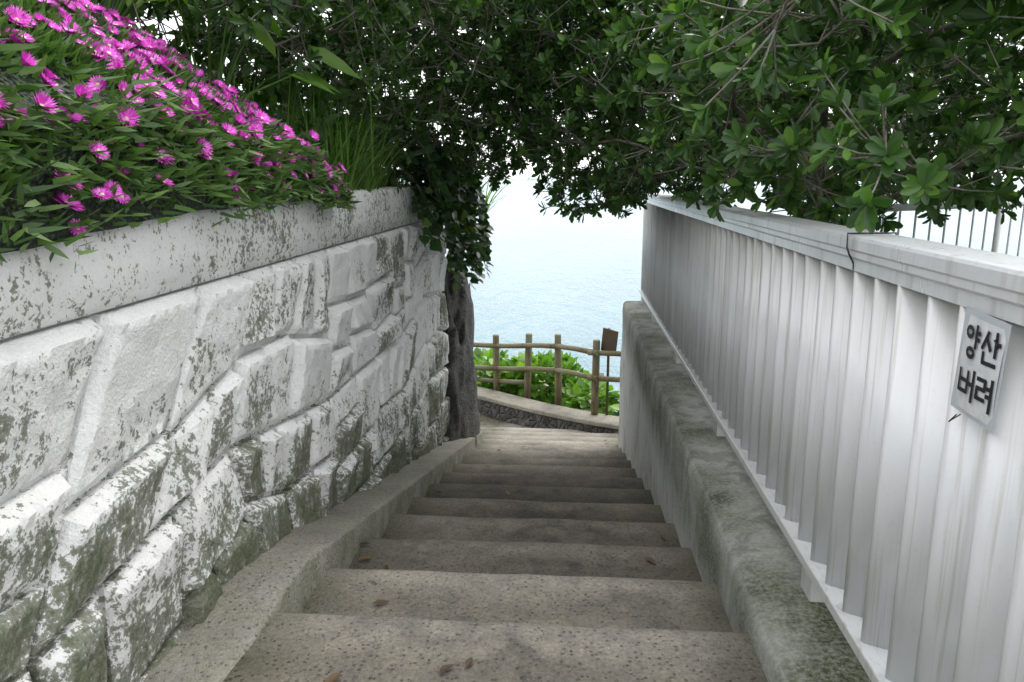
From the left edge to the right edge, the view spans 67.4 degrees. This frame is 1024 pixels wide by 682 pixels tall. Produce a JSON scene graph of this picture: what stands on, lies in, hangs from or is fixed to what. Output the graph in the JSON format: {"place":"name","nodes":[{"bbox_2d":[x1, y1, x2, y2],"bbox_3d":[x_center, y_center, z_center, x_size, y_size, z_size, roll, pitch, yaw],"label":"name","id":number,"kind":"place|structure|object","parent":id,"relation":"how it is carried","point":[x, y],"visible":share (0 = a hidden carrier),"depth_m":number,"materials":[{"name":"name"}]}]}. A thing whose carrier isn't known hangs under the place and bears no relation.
{"place":"outdoors","nodes":[
{"label":"outdoors","id":0,"kind":"place"},
{"bbox_2d":[90,0,311,99],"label":"broad leaf stems","id":1,"kind":"object","parent":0,"point":[119,7],"visible":0.26,"depth_m":3.67,"materials":[{"name":"green plant"}]},
{"bbox_2d":[98,0,647,192],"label":"tree","id":2,"kind":"object","parent":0,"point":[192,11],"depth_m":5.10,"materials":[{"name":"green plant"}]},
{"bbox_2d":[458,143,538,212],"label":"arching grass","id":3,"kind":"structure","parent":2,"relation":"attached to","point":[487,196],"depth_m":8.88,"materials":[{"name":"green plant"}]},
{"bbox_2d":[388,130,494,290],"bbox_3d":[-0.578,-1.090,7.143,0.582,1.591,3.012,1,12,4],"label":"ivy","id":4,"kind":"object","parent":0,"point":[425,201],"depth_m":6.57,"materials":[{"name":"green plant"}]},
{"bbox_2d":[222,371,767,681],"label":"stairs","id":5,"kind":"structure","parent":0,"point":[490,576],"depth_m":3.12,"materials":[{"name":"concrete"}]},
{"bbox_2d":[0,220,449,681],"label":"stone wall","id":6,"kind":"structure","parent":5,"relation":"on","point":[171,462],"depth_m":2.56,"materials":[{"name":"white stone"}]},
{"bbox_2d":[0,186,440,339],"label":"wall coping","id":7,"kind":"object","parent":6,"relation":"on","point":[122,266],"depth_m":2.37,"materials":[{"name":"white concrete"}]},
{"bbox_2d":[143,431,482,681],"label":"concrete curb","id":8,"kind":"structure","parent":5,"relation":"on","point":[285,574],"depth_m":3.01,"materials":[{"name":"concrete"}]},
{"bbox_2d":[442,250,479,445],"bbox_3d":[-0.743,0.634,8.864,0.740,3.427,1.999,1,12,4],"label":"trunk","id":9,"kind":"object","parent":5,"relation":"on","point":[461,393],"visible":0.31,"depth_m":8.35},
{"bbox_2d":[325,440,664,681],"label":"fallen leaves","id":10,"kind":"object","parent":5,"relation":"on","point":[332,677],"depth_m":3.03,"materials":[{"name":"brown plant"}]},
{"bbox_2d":[473,333,620,414],"bbox_3d":[0.590,0.565,11.944,6.335,1.671,0.795,7,14,30],"label":"log fence","id":11,"kind":"object","parent":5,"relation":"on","point":[558,370],"visible":0.49,"depth_m":11.97,"materials":[{"name":"brown wood"}]},
{"bbox_2d":[601,328,618,414],"bbox_3d":[1.414,0.495,11.182,0.293,1.382,0.049,11,16,41],"label":"trail sign","id":12,"kind":"object","parent":11,"relation":"attached to","point":[609,339],"visible":0.75,"depth_m":11.09,"materials":[{"name":"brown wood"}]},
{"bbox_2d":[477,399,618,433],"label":"rubble wall","id":13,"kind":"structure","parent":5,"relation":"on","point":[526,419],"depth_m":11.72,"materials":[{"name":"stone"}]},
{"bbox_2d":[477,386,618,428],"bbox_3d":[0.157,0.951,12.119,8.403,0.060,1.024,6,14,28],"label":"rubble wall coping","id":14,"kind":"object","parent":13,"relation":"on","point":[545,409],"visible":0.32,"depth_m":11.62,"materials":[{"name":"grey concrete"}]},
{"bbox_2d":[476,81,592,172],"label":"leaves","id":15,"kind":"object","parent":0,"point":[516,152],"depth_m":7.14,"materials":[{"name":"green plant"}]},
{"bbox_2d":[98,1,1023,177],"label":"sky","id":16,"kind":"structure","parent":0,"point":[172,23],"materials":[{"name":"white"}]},
{"bbox_2d":[397,178,1023,416],"bbox_3d":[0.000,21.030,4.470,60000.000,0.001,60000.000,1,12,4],"label":"sea water","id":17,"kind":"structure","parent":0,"point":[575,283],"depth_m":196.88,"materials":[{"name":"blue liquid"}]},
{"bbox_2d":[477,0,1023,232],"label":"tree","id":18,"kind":"object","parent":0,"point":[876,89],"depth_m":3.44,"materials":[{"name":"green plant"}]},
{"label":"bank ground","id":19,"kind":"structure","parent":0,"visible":0},
{"bbox_2d":[0,0,361,271],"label":"ice plant","id":20,"kind":"object","parent":19,"relation":"on","point":[49,47],"depth_m":2.10,"materials":[{"name":"plant"}]},
{"bbox_2d":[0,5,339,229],"bbox_3d":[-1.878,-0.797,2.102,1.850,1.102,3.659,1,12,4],"label":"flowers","id":21,"kind":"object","parent":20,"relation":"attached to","point":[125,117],"visible":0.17,"depth_m":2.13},
{"bbox_2d":[98,0,361,94],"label":"broad leaf plant","id":22,"kind":"object","parent":19,"relation":"on","point":[264,38],"visible":0.55,"depth_m":3.80,"materials":[{"name":"green plant"}]},
{"bbox_2d":[139,26,453,279],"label":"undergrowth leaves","id":23,"kind":"object","parent":19,"relation":"on","point":[281,95],"visible":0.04,"depth_m":4.50,"materials":[{"name":"green plant"}]},
{"bbox_2d":[207,52,415,192],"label":"grass","id":24,"kind":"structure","parent":19,"relation":"on","point":[372,180],"depth_m":4.44,"materials":[{"name":"green plant"}]},
{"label":"terrace ground","id":25,"kind":"structure","parent":0,"visible":0},
{"bbox_2d":[618,301,870,681],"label":"concrete parapet","id":26,"kind":"structure","parent":25,"relation":"on","point":[686,464],"depth_m":3.49,"materials":[{"name":"concrete"}]},
{"bbox_2d":[639,208,891,681],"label":"fence bottom rail","id":27,"kind":"object","parent":26,"relation":"on","point":[817,588],"visible":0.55,"depth_m":2.65,"materials":[{"name":"white metal"}]},
{"bbox_2d":[641,203,1023,681],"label":"fence louvres","id":28,"kind":"object","parent":27,"relation":"on","point":[828,386],"visible":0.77,"depth_m":2.11,"materials":[{"name":"white metal"}]},
{"bbox_2d":[644,193,1023,325],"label":"fence top rail","id":29,"kind":"object","parent":28,"relation":"on","point":[988,282],"visible":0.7,"depth_m":1.91,"materials":[{"name":"white metal"}]},
{"bbox_2d":[846,232,998,421],"bbox_3d":[1.013,-0.059,1.858,0.155,0.347,0.864,1,12,4],"label":"fence cable","id":30,"kind":"object","parent":29,"relation":"on","point":[852,261],"visible":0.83,"depth_m":2.22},
{"bbox_2d":[950,306,1011,432],"bbox_3d":[0.920,0.053,1.518,0.010,0.225,0.171,0,12,2],"label":"notice sheet","id":31,"kind":"object","parent":28,"relation":"attached to","point":[978,376],"visible":1,"depth_m":1.50,"materials":[{"name":"paper"}]},
{"bbox_2d":[866,200,1023,255],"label":"background railing","id":32,"kind":"object","parent":25,"relation":"on","point":[900,208],"visible":0.06,"depth_m":5.58,"materials":[{"name":"white metal"}]},
{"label":"hillside ground","id":33,"kind":"structure","parent":0,"visible":0},
{"bbox_2d":[473,347,619,415],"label":"shrubs","id":34,"kind":"object","parent":33,"relation":"on","point":[575,390],"visible":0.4,"depth_m":12.87,"materials":[{"name":"green plant"}]}
]}

